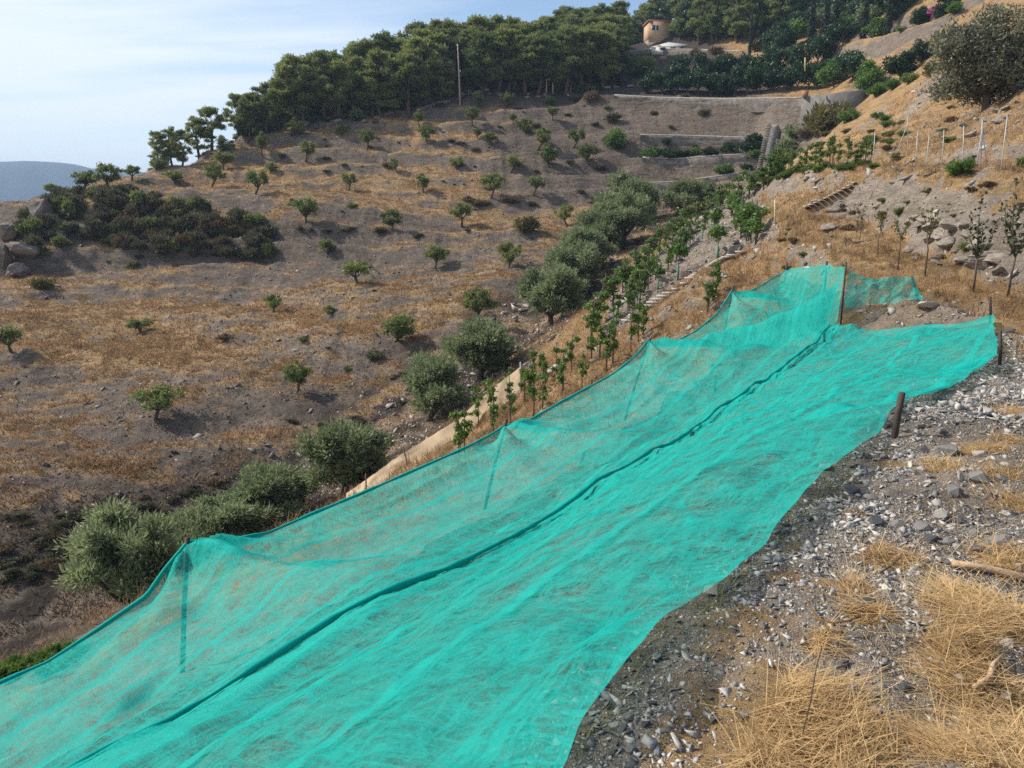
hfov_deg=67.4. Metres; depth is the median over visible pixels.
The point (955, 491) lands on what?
stone
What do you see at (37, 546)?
brush
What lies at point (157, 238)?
scrub bush
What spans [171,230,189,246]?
scrub bush
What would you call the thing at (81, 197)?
scrub bush
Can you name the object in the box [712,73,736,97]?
evergreen tree
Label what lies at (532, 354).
grapevine
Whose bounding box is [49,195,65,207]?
scrub bush
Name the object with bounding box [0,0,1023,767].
ground
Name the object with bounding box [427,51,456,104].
pine tree
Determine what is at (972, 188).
dry bush
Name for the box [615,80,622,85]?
undergrowth bush
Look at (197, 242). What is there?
scrub bush
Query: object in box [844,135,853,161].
grapevine
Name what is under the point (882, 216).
bush
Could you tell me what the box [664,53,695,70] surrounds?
evergreen tree
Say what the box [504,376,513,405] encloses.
grapevine
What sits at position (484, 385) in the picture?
grapevine
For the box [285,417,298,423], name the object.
brush
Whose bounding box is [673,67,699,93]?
evergreen tree
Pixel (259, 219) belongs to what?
scrub bush
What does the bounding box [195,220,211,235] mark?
scrub bush
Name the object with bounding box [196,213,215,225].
scrub bush
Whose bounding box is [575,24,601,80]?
pine tree
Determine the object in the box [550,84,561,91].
undergrowth bush
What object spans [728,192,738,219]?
grapevine
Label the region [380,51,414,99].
pine tree
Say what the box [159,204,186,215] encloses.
scrub bush
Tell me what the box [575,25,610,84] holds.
pine tree
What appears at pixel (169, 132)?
pine tree
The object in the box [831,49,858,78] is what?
evergreen tree
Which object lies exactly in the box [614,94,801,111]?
road wall
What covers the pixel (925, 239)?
bank rock
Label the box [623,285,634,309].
grapevine
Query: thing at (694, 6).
pine tree
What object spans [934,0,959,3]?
garden tree
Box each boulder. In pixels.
[0,222,15,240]
[0,244,13,267]
[5,242,40,259]
[5,262,30,277]
[27,198,54,218]
[54,229,67,237]
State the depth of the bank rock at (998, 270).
25.87 m
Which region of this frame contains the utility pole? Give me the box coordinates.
[456,44,460,105]
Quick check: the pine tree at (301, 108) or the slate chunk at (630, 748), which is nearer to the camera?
the slate chunk at (630, 748)
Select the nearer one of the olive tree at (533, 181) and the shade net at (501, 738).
the shade net at (501, 738)
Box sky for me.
[0,0,672,171]
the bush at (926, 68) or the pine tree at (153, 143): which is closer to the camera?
the bush at (926, 68)
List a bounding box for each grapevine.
[449,409,467,457]
[453,408,473,450]
[459,406,474,431]
[470,385,481,405]
[472,394,483,425]
[481,380,489,395]
[484,374,498,416]
[488,403,499,437]
[497,370,506,382]
[502,389,516,422]
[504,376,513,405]
[507,363,513,375]
[517,365,530,401]
[521,363,540,415]
[528,348,541,372]
[536,372,549,409]
[537,351,546,383]
[540,360,550,385]
[550,342,567,378]
[556,354,568,395]
[565,333,580,371]
[574,350,590,385]
[580,299,605,336]
[586,287,609,321]
[586,324,598,358]
[589,293,605,332]
[594,319,606,354]
[599,273,624,304]
[601,273,620,302]
[601,331,612,371]
[605,321,614,339]
[606,269,624,289]
[606,324,619,363]
[611,256,632,292]
[613,311,622,335]
[620,265,631,290]
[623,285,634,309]
[624,279,636,314]
[626,308,643,351]
[627,247,641,264]
[629,276,639,302]
[630,250,643,269]
[630,299,646,341]
[635,272,644,300]
[636,299,649,334]
[640,244,649,266]
[640,244,655,268]
[640,269,649,291]
[644,239,655,260]
[645,256,654,289]
[648,232,659,255]
[650,255,656,282]
[652,253,661,279]
[654,225,669,245]
[660,239,674,271]
[662,220,676,236]
[666,240,675,265]
[667,225,681,241]
[669,217,678,237]
[675,208,685,230]
[675,228,684,244]
[678,203,688,227]
[679,227,686,241]
[683,217,691,232]
[685,204,694,227]
[685,216,695,244]
[691,200,701,224]
[694,215,701,235]
[697,198,710,215]
[702,210,708,229]
[702,279,715,312]
[703,195,711,210]
[707,266,721,300]
[708,279,714,303]
[711,192,718,205]
[713,259,721,288]
[714,181,724,205]
[715,185,726,209]
[722,180,731,195]
[724,181,744,216]
[727,198,747,227]
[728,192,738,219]
[730,174,745,195]
[731,184,742,201]
[731,202,737,228]
[732,210,746,238]
[733,195,750,220]
[734,201,744,222]
[735,199,768,242]
[736,210,753,239]
[737,204,759,241]
[738,168,756,199]
[740,200,770,244]
[747,169,761,195]
[756,162,767,189]
[758,153,778,186]
[769,145,782,179]
[773,151,781,170]
[784,147,793,167]
[788,151,798,174]
[795,147,803,164]
[801,144,812,165]
[811,141,821,164]
[813,140,825,171]
[824,138,836,167]
[828,132,836,163]
[834,141,843,163]
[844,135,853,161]
[852,141,860,165]
[858,140,864,157]
[859,136,871,164]
[869,132,880,155]
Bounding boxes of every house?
[642,20,671,45]
[650,42,687,54]
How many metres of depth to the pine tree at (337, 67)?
132.38 m
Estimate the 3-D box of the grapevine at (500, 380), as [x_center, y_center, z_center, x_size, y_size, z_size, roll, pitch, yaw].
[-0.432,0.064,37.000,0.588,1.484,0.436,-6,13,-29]
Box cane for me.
[951,560,1023,580]
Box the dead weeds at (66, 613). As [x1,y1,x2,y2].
[0,85,829,663]
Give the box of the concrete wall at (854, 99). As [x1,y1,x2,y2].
[799,90,865,140]
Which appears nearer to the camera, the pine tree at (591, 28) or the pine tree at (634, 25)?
the pine tree at (591, 28)
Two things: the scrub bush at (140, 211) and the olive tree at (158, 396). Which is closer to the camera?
the olive tree at (158, 396)
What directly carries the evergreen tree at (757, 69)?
on the ground at (88, 258)
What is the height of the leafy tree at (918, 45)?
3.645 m
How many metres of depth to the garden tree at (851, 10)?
145.04 m
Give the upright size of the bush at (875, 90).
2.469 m
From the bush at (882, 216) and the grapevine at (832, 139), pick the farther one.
the grapevine at (832, 139)
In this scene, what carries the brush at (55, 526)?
on the ground at (88, 258)
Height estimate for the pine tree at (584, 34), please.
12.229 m
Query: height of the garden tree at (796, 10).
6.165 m
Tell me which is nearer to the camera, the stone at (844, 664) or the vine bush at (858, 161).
the stone at (844, 664)
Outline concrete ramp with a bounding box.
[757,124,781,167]
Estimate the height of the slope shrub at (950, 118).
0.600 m
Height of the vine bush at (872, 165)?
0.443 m
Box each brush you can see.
[0,512,12,519]
[0,542,15,554]
[0,556,23,567]
[0,578,13,584]
[1,567,25,579]
[10,510,31,518]
[10,516,33,525]
[18,570,40,579]
[20,516,35,521]
[21,530,37,537]
[21,552,34,559]
[22,519,34,525]
[25,562,41,571]
[30,540,47,549]
[32,536,54,545]
[33,530,48,538]
[37,557,62,569]
[39,551,58,559]
[39,559,61,570]
[41,523,67,536]
[41,531,66,539]
[44,540,65,550]
[47,528,73,540]
[47,563,68,573]
[48,518,71,527]
[54,513,66,519]
[55,517,72,525]
[56,543,71,557]
[66,507,88,520]
[73,515,83,521]
[97,496,112,506]
[107,498,131,506]
[127,261,139,266]
[133,253,143,257]
[133,499,158,512]
[137,493,149,499]
[159,508,172,515]
[164,496,180,504]
[173,491,187,495]
[183,488,199,496]
[184,484,201,491]
[201,491,212,497]
[203,476,228,485]
[208,252,220,255]
[213,333,232,339]
[278,152,286,157]
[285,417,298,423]
[298,336,308,341]
[323,305,337,313]
[343,365,351,370]
[345,226,354,231]
[348,415,363,419]
[350,419,363,425]
[365,349,383,360]
[373,227,387,233]
[390,371,406,377]
[412,233,423,237]
[462,196,476,201]
[471,199,483,205]
[484,199,491,204]
[500,197,514,202]
[527,201,536,205]
[594,165,607,170]
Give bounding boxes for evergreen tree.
[636,70,661,94]
[649,69,674,94]
[661,63,685,93]
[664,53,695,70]
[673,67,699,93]
[688,65,710,93]
[689,52,715,73]
[701,72,724,97]
[711,52,738,74]
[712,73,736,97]
[727,64,746,95]
[734,53,762,68]
[738,68,760,93]
[743,60,766,92]
[755,44,789,68]
[759,60,783,91]
[771,66,795,90]
[782,59,809,89]
[785,42,813,66]
[796,61,823,88]
[804,33,836,61]
[809,58,831,87]
[825,18,859,46]
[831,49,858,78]
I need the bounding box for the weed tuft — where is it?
[798,251,806,255]
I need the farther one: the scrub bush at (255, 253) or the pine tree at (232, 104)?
the pine tree at (232, 104)
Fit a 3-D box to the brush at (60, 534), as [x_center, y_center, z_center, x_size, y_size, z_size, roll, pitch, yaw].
[-21.490,7.218,36.731,1.028,0.640,1.180,8,14,33]
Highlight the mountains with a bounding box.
[0,161,143,201]
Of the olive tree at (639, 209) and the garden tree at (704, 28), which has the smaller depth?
the olive tree at (639, 209)
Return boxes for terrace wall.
[640,134,747,146]
[642,153,746,164]
[650,172,745,188]
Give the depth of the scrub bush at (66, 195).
97.38 m
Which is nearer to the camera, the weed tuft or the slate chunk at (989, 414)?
the slate chunk at (989, 414)
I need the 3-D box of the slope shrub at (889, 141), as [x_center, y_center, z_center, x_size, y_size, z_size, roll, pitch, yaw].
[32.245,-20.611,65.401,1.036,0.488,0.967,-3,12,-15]
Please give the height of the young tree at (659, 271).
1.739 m
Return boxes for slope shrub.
[811,142,823,146]
[819,131,830,136]
[870,112,884,117]
[878,114,893,120]
[878,120,894,126]
[878,138,897,142]
[881,144,897,149]
[884,132,895,136]
[884,139,894,143]
[896,131,911,135]
[936,127,947,131]
[941,136,956,141]
[944,116,958,120]
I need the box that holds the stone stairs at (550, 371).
[547,354,566,376]
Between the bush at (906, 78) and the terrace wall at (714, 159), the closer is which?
the bush at (906, 78)
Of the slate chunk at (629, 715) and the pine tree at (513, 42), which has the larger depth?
the pine tree at (513, 42)
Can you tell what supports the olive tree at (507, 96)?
on the ground at (88, 258)
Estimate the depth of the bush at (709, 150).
113.38 m
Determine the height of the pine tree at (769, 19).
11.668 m
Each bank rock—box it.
[820,223,838,230]
[826,207,839,212]
[826,212,846,218]
[857,199,862,205]
[872,204,880,208]
[875,225,886,231]
[902,245,913,252]
[910,214,919,220]
[916,214,929,223]
[921,219,938,228]
[923,237,934,243]
[924,256,941,260]
[930,259,941,263]
[931,229,943,240]
[934,237,955,249]
[938,218,959,230]
[953,256,968,263]
[955,220,969,229]
[960,229,969,238]
[962,130,976,137]
[964,236,993,250]
[964,261,990,269]
[967,251,1000,261]
[980,116,988,121]
[982,250,1002,263]
[990,115,1005,122]
[991,266,1003,275]
[999,105,1009,110]
[1000,235,1023,244]
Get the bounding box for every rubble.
[0,94,756,569]
[268,75,1023,504]
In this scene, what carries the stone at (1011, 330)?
on the ground at (88, 258)
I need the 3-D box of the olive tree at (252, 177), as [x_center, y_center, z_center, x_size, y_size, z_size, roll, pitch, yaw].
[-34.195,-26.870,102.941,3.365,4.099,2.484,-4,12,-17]
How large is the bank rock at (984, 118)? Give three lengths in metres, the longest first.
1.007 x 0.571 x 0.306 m
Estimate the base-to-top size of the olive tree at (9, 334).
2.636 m
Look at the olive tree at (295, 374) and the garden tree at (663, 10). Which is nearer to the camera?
the olive tree at (295, 374)
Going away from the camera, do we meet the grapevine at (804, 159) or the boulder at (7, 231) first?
the grapevine at (804, 159)
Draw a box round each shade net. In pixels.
[0,264,844,767]
[69,314,998,767]
[845,270,923,307]
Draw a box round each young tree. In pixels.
[630,268,646,300]
[653,263,665,289]
[672,238,689,279]
[707,206,724,224]
[707,223,729,258]
[962,191,999,291]
[998,176,1023,297]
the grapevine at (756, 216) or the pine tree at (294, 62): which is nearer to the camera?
the grapevine at (756, 216)
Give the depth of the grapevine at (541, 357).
36.00 m
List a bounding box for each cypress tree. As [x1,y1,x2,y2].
[748,6,753,53]
[805,0,816,41]
[820,0,831,35]
[857,0,870,38]
[882,0,894,34]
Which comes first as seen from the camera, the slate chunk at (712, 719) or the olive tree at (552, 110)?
the slate chunk at (712, 719)
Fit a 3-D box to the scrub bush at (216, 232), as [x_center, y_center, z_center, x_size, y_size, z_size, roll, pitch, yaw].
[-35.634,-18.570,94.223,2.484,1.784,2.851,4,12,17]
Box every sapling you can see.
[609,305,617,318]
[613,300,622,310]
[657,246,663,259]
[684,232,690,245]
[700,223,707,238]
[854,204,868,239]
[873,208,890,256]
[891,214,910,269]
[917,203,950,276]
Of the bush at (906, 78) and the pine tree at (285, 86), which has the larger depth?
the pine tree at (285, 86)
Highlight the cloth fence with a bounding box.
[345,362,520,497]
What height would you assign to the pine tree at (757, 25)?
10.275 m
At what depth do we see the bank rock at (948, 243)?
30.93 m
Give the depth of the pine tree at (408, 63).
134.67 m
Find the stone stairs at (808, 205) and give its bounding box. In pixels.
[803,182,856,206]
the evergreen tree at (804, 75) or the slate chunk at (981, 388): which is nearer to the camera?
the slate chunk at (981, 388)
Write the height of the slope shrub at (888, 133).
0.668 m
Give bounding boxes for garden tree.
[659,5,674,19]
[664,0,677,8]
[667,16,686,40]
[670,0,690,19]
[677,7,695,27]
[678,0,693,12]
[682,16,699,36]
[697,14,710,38]
[709,17,726,41]
[716,17,733,40]
[726,19,745,38]
[758,0,793,26]
[758,27,775,48]
[771,17,787,30]
[771,21,798,48]
[775,17,807,43]
[785,3,807,20]
[787,10,808,32]
[790,0,821,19]
[803,4,818,18]
[805,3,837,31]
[816,0,851,15]
[834,1,847,21]
[837,12,862,42]
[838,1,854,16]
[845,0,863,15]
[853,2,882,23]
[859,0,887,10]
[861,16,885,37]
[883,0,913,20]
[899,0,917,8]
[908,9,930,26]
[910,5,929,24]
[930,0,963,18]
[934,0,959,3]
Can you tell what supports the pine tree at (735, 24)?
on the ground at (88, 258)
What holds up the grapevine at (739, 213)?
on the ground at (88, 258)
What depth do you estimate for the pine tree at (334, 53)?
137.91 m
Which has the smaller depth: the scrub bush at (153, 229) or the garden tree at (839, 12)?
the scrub bush at (153, 229)
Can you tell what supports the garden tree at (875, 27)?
on the ground at (88, 258)
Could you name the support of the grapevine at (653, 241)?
on the ground at (88, 258)
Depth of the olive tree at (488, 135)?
123.32 m
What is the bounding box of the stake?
[774,200,775,223]
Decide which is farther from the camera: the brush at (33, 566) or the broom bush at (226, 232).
the broom bush at (226, 232)
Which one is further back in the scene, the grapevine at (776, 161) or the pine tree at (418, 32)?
the pine tree at (418, 32)
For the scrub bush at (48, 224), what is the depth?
91.79 m
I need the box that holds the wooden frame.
[545,78,553,93]
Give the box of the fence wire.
[876,117,1012,158]
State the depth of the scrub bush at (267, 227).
93.58 m
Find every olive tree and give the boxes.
[0,324,23,352]
[42,183,59,191]
[51,495,183,605]
[68,170,99,189]
[88,161,123,186]
[100,533,209,601]
[123,164,140,180]
[125,317,153,333]
[128,382,186,419]
[150,512,210,576]
[160,170,183,183]
[164,502,251,538]
[188,485,277,535]
[202,161,227,186]
[210,136,237,150]
[210,150,238,168]
[223,455,313,531]
[243,168,268,193]
[251,126,263,138]
[255,131,269,156]
[262,294,282,311]
[263,162,278,172]
[271,463,318,507]
[282,359,313,393]
[283,120,306,140]
[286,197,318,223]
[291,414,402,498]
[298,139,316,161]
[317,238,337,255]
[332,122,349,137]
[340,172,358,190]
[340,259,373,283]
[357,128,378,149]
[378,208,402,230]
[382,312,417,342]
[389,157,397,172]
[399,346,472,421]
[411,172,429,191]
[413,109,424,127]
[417,124,435,143]
[421,244,450,268]
[437,314,523,380]
[447,157,463,169]
[448,202,472,227]
[460,284,498,318]
[464,105,480,125]
[472,91,483,107]
[472,127,481,138]
[477,171,506,198]
[481,131,498,146]
[495,240,522,267]
[500,92,514,107]
[503,154,523,172]
[508,112,516,123]
[514,117,533,132]
[514,261,589,327]
[527,175,545,195]
[532,126,551,150]
[535,142,558,167]
[538,236,603,290]
[546,105,560,120]
[551,204,574,226]
[558,223,619,268]
[566,128,585,147]
[572,207,630,245]
[575,143,598,165]
[589,187,661,247]
[607,174,664,210]
[658,176,705,215]
[697,179,716,205]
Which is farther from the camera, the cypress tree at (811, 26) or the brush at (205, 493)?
the cypress tree at (811, 26)
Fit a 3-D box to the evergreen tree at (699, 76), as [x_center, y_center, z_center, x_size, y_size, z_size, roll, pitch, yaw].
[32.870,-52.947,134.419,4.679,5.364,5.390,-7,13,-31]
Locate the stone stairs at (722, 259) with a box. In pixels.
[621,251,748,321]
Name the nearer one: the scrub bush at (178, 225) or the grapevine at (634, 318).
the grapevine at (634, 318)
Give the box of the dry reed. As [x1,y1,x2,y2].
[805,599,860,623]
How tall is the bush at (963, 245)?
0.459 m
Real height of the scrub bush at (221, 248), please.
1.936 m
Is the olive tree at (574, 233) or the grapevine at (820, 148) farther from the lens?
the olive tree at (574, 233)
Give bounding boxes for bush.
[0,662,23,679]
[1,653,31,668]
[3,658,28,676]
[12,219,38,229]
[14,206,28,219]
[14,214,45,235]
[16,232,46,247]
[20,649,44,663]
[26,276,57,289]
[26,649,57,668]
[27,231,48,239]
[32,228,46,237]
[33,655,53,675]
[35,211,58,221]
[35,246,49,255]
[39,214,66,229]
[40,193,56,206]
[40,641,64,653]
[43,652,57,670]
[44,229,65,238]
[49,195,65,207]
[49,225,69,233]
[50,186,73,196]
[50,233,71,247]
[51,200,60,212]
[56,209,65,218]
[57,191,73,197]
[57,220,78,229]
[57,650,79,667]
[59,198,84,217]
[60,222,78,234]
[61,638,83,652]
[64,213,78,219]
[67,195,86,208]
[70,185,87,195]
[73,193,86,201]
[73,198,86,208]
[74,217,107,240]
[79,212,93,218]
[82,218,106,228]
[83,209,107,223]
[84,186,96,198]
[90,230,107,241]
[91,196,106,205]
[91,200,106,211]
[92,186,109,199]
[99,237,110,244]
[101,193,127,211]
[102,208,121,221]
[104,183,120,189]
[104,187,129,199]
[104,193,129,208]
[104,223,117,233]
[106,231,131,247]
[111,217,135,232]
[112,234,131,248]
[114,210,143,220]
[115,183,130,194]
[117,198,132,209]
[118,233,137,246]
[118,242,130,248]
[121,206,145,216]
[122,201,149,214]
[123,237,140,247]
[126,215,150,235]
[129,185,143,191]
[129,188,152,206]
[129,193,149,204]
[129,240,146,249]
[134,216,152,228]
[139,228,158,240]
[143,227,158,236]
[144,196,164,209]
[145,232,170,248]
[147,189,163,197]
[149,155,171,168]
[149,210,169,217]
[149,214,173,229]
[149,240,179,255]
[155,200,178,213]
[157,219,176,231]
[158,225,178,235]
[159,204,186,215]
[163,195,180,205]
[165,239,179,252]
[169,195,185,202]
[169,200,191,212]
[171,214,197,233]
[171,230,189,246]
[174,220,197,232]
[184,210,205,221]
[184,245,208,256]
[185,195,211,210]
[185,231,208,247]
[187,229,205,242]
[188,209,206,214]
[190,206,210,212]
[191,196,211,209]
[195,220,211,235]
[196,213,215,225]
[200,239,217,249]
[206,211,220,220]
[209,215,229,228]
[209,227,225,237]
[211,241,231,251]
[212,233,233,243]
[217,244,232,256]
[217,244,243,256]
[221,229,231,235]
[222,222,237,229]
[225,207,244,220]
[225,218,239,224]
[225,223,239,232]
[228,231,244,237]
[232,208,251,224]
[234,126,251,136]
[236,223,247,232]
[237,246,265,260]
[240,219,254,229]
[241,229,267,248]
[243,212,260,225]
[246,226,272,237]
[249,211,267,226]
[259,237,272,245]
[260,222,277,238]
[261,242,279,257]
[263,122,281,131]
[292,113,309,121]
[307,113,324,119]
[309,118,321,123]
[320,117,330,122]
[332,113,344,119]
[345,202,355,207]
[348,106,367,119]
[374,107,388,113]
[403,103,417,108]
[419,99,428,105]
[430,95,443,101]
[447,84,462,94]
[489,81,503,89]
[511,86,519,92]
[513,215,540,233]
[518,84,533,90]
[542,96,556,104]
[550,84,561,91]
[569,92,581,101]
[582,90,601,102]
[590,189,601,206]
[601,127,627,147]
[603,111,623,122]
[604,168,636,186]
[608,67,628,82]
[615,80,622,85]
[625,52,658,75]
[639,145,663,157]
[649,110,657,114]
[661,137,670,145]
[661,147,679,157]
[675,148,693,157]
[688,47,702,56]
[690,146,700,155]
[697,108,709,115]
[700,146,720,155]
[707,45,723,53]
[712,163,734,174]
[717,141,735,153]
[734,135,762,153]
[740,163,753,170]
[744,170,767,182]
[746,132,763,140]
[747,149,760,158]
[748,38,761,50]
[758,163,786,176]
[765,176,773,181]
[767,147,797,164]
[775,135,799,149]
[778,171,790,177]
[782,122,798,138]
[786,167,797,173]
[788,237,800,243]
[790,163,804,171]
[794,128,815,137]
[797,167,807,172]
[800,95,850,137]
[805,163,813,168]
[810,163,824,170]
[821,161,828,167]
[835,108,861,123]
[835,162,857,170]
[835,163,844,169]
[840,225,855,230]
[852,158,866,165]
[864,82,885,96]
[867,162,878,168]
[876,211,885,218]
[882,77,900,90]
[889,152,904,161]
[893,206,904,216]
[895,24,907,32]
[900,71,919,83]
[920,59,940,76]
[920,188,930,193]
[927,5,935,18]
[944,156,978,176]
[945,1,964,13]
[954,241,970,250]
[963,185,977,191]
[983,180,996,186]
[1013,157,1023,167]
[1016,201,1023,206]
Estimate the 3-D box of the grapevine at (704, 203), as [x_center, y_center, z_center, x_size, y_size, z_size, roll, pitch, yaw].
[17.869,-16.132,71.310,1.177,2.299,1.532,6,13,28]
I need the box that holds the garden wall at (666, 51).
[628,48,743,55]
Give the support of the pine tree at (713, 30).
on the ground at (88, 258)
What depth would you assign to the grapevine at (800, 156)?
61.98 m
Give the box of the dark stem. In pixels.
[802,649,821,731]
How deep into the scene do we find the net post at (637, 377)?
23.09 m
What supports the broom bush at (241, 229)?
on the ground at (88, 258)
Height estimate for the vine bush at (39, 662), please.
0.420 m
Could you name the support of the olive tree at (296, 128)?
on the ground at (88, 258)
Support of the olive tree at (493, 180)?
on the ground at (88, 258)
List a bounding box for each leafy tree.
[815,57,849,88]
[834,51,867,81]
[852,58,886,89]
[879,49,921,78]
[910,38,933,62]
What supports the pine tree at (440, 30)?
on the ground at (88, 258)
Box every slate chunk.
[617,722,626,733]
[622,711,634,719]
[624,743,637,755]
[647,700,656,705]
[710,715,717,723]
[759,621,765,628]
[772,529,781,534]
[774,580,785,585]
[779,528,788,534]
[779,586,786,590]
[780,522,789,527]
[813,572,825,577]
[818,503,828,508]
[828,504,836,509]
[862,452,871,458]
[863,494,876,499]
[884,569,894,574]
[890,519,903,526]
[912,539,922,544]
[916,446,929,453]
[920,678,932,686]
[923,479,938,484]
[936,428,948,433]
[942,555,955,560]
[947,548,956,555]
[952,517,967,523]
[953,674,964,681]
[955,417,964,423]
[966,411,977,414]
[968,528,976,536]
[974,386,986,390]
[982,406,993,412]
[982,412,992,416]
[991,398,1000,403]
[996,473,1008,480]
[999,692,1011,699]
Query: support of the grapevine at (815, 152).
on the ground at (88, 258)
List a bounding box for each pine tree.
[147,130,171,158]
[156,126,183,165]
[167,129,193,165]
[183,115,213,157]
[190,105,226,149]
[222,92,247,137]
[232,96,262,143]
[237,92,270,124]
[246,81,285,133]
[263,84,290,120]
[267,53,314,121]
[270,58,306,120]
[274,65,290,121]
[276,67,328,126]
[296,54,320,114]
[304,49,334,117]
[305,49,347,114]
[306,50,330,115]
[316,58,354,115]
[318,56,354,118]
[334,54,347,99]
[337,55,362,108]
[340,40,368,73]
[340,41,357,57]
[345,46,373,70]
[348,55,382,112]
[352,37,379,86]
[352,60,390,116]
[357,46,404,117]
[362,29,399,58]
[375,36,403,72]
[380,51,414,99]
[385,52,432,117]
[388,36,419,91]
[394,23,421,38]
[400,35,446,93]
[403,19,427,37]
[405,27,451,90]
[418,32,455,94]
[422,23,444,30]
[424,27,459,65]
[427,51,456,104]
[429,17,457,42]
[442,33,461,75]
[445,20,468,64]
[450,28,472,82]
[453,25,475,79]
[457,19,471,34]
[460,30,500,93]
[461,14,497,77]
[463,24,505,91]
[468,16,489,29]
[473,35,516,91]
[489,14,510,26]
[490,26,529,91]
[501,23,522,51]
[502,40,530,86]
[503,14,522,24]
[505,32,547,93]
[515,19,535,26]
[515,35,555,95]
[518,22,540,66]
[529,20,548,69]
[530,15,559,29]
[533,29,561,90]
[536,22,554,54]
[541,31,559,82]
[544,26,582,94]
[548,27,563,48]
[550,23,595,82]
[551,5,573,22]
[556,11,580,23]
[559,13,577,22]
[560,17,582,65]
[563,26,605,86]
[567,7,583,18]
[575,7,587,12]
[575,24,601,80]
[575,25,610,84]
[577,11,599,22]
[581,14,602,25]
[582,6,608,16]
[588,2,605,13]
[590,29,625,88]
[593,20,621,37]
[595,12,626,40]
[597,27,632,86]
[602,6,616,15]
[610,0,633,35]
[612,26,633,64]
[615,14,633,48]
[627,31,639,45]
[629,17,640,42]
[631,5,642,42]
[631,15,645,43]
[635,2,647,41]
[636,3,657,37]
[638,6,656,36]
[642,0,670,21]
[647,0,660,19]
[651,0,667,19]
[685,0,710,44]
[690,0,728,8]
[695,0,718,36]
[699,0,725,43]
[707,0,729,41]
[721,0,742,16]
[721,0,755,43]
[722,0,736,19]
[737,0,764,44]
[745,0,767,37]
[756,0,793,22]
[763,0,793,29]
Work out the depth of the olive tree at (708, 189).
89.91 m
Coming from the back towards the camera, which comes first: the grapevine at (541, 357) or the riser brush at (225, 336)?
the riser brush at (225, 336)
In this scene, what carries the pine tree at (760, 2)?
on the ground at (88, 258)
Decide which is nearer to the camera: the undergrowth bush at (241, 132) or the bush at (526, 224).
the bush at (526, 224)
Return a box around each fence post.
[895,118,907,155]
[915,131,917,165]
[926,133,929,166]
[942,131,943,162]
[962,126,963,160]
[976,119,987,168]
[1001,116,1007,169]
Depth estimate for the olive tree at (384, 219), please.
92.48 m
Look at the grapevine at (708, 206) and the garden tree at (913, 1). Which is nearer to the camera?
the grapevine at (708, 206)
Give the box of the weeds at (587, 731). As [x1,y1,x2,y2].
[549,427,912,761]
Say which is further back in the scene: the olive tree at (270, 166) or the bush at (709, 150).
the olive tree at (270, 166)
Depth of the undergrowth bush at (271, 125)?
133.38 m
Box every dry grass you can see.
[0,103,691,541]
[0,156,894,661]
[281,8,1023,503]
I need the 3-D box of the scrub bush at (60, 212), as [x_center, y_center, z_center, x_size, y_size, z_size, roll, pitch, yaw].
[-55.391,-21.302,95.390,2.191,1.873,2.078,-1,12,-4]
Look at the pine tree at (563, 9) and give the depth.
172.82 m
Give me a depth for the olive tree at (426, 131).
125.63 m
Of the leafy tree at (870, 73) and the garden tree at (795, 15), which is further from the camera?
the garden tree at (795, 15)
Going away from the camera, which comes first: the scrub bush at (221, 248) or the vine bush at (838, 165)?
the vine bush at (838, 165)
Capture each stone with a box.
[608,721,618,729]
[641,721,649,727]
[703,583,730,595]
[740,710,747,719]
[833,660,848,669]
[843,682,858,697]
[845,484,859,494]
[857,597,875,606]
[867,514,883,526]
[882,589,897,601]
[886,624,902,633]
[898,681,912,692]
[912,521,931,530]
[916,301,945,307]
[921,534,938,542]
[934,444,960,455]
[934,509,948,517]
[940,538,956,544]
[947,485,963,497]
[957,469,964,481]
[957,637,966,645]
[968,470,991,482]
[970,545,994,554]
[972,450,986,456]
[984,534,1010,548]
[999,638,1012,648]
[1002,328,1015,332]
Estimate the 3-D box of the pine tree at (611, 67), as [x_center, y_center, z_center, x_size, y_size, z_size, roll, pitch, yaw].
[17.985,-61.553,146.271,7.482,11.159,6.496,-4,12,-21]
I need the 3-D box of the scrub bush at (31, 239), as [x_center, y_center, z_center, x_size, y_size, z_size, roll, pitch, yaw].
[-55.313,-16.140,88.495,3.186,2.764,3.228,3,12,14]
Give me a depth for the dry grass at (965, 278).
36.48 m
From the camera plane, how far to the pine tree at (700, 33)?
178.54 m
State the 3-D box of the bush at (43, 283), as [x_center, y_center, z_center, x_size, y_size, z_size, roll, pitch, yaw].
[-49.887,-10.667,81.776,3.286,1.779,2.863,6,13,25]
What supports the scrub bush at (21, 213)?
on the ground at (88, 258)
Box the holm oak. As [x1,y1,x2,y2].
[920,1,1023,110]
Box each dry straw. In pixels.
[702,394,1023,767]
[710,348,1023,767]
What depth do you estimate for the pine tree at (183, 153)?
124.58 m
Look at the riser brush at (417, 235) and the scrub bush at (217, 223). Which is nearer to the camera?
the riser brush at (417, 235)
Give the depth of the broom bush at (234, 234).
93.84 m
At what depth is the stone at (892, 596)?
3.19 m
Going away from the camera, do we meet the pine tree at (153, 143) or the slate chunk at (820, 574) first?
the slate chunk at (820, 574)
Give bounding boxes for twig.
[878,556,901,573]
[972,653,1004,688]
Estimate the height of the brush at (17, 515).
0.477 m
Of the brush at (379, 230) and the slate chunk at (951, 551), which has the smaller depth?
the slate chunk at (951, 551)
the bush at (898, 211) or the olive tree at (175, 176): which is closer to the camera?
the bush at (898, 211)
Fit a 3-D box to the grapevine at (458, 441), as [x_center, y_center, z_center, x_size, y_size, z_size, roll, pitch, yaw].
[-1.858,1.779,26.113,0.476,1.923,0.768,-11,16,-43]
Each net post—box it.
[180,537,189,672]
[483,419,507,509]
[624,339,650,418]
[840,262,846,324]
[891,392,905,438]
[989,297,991,322]
[998,330,1002,364]

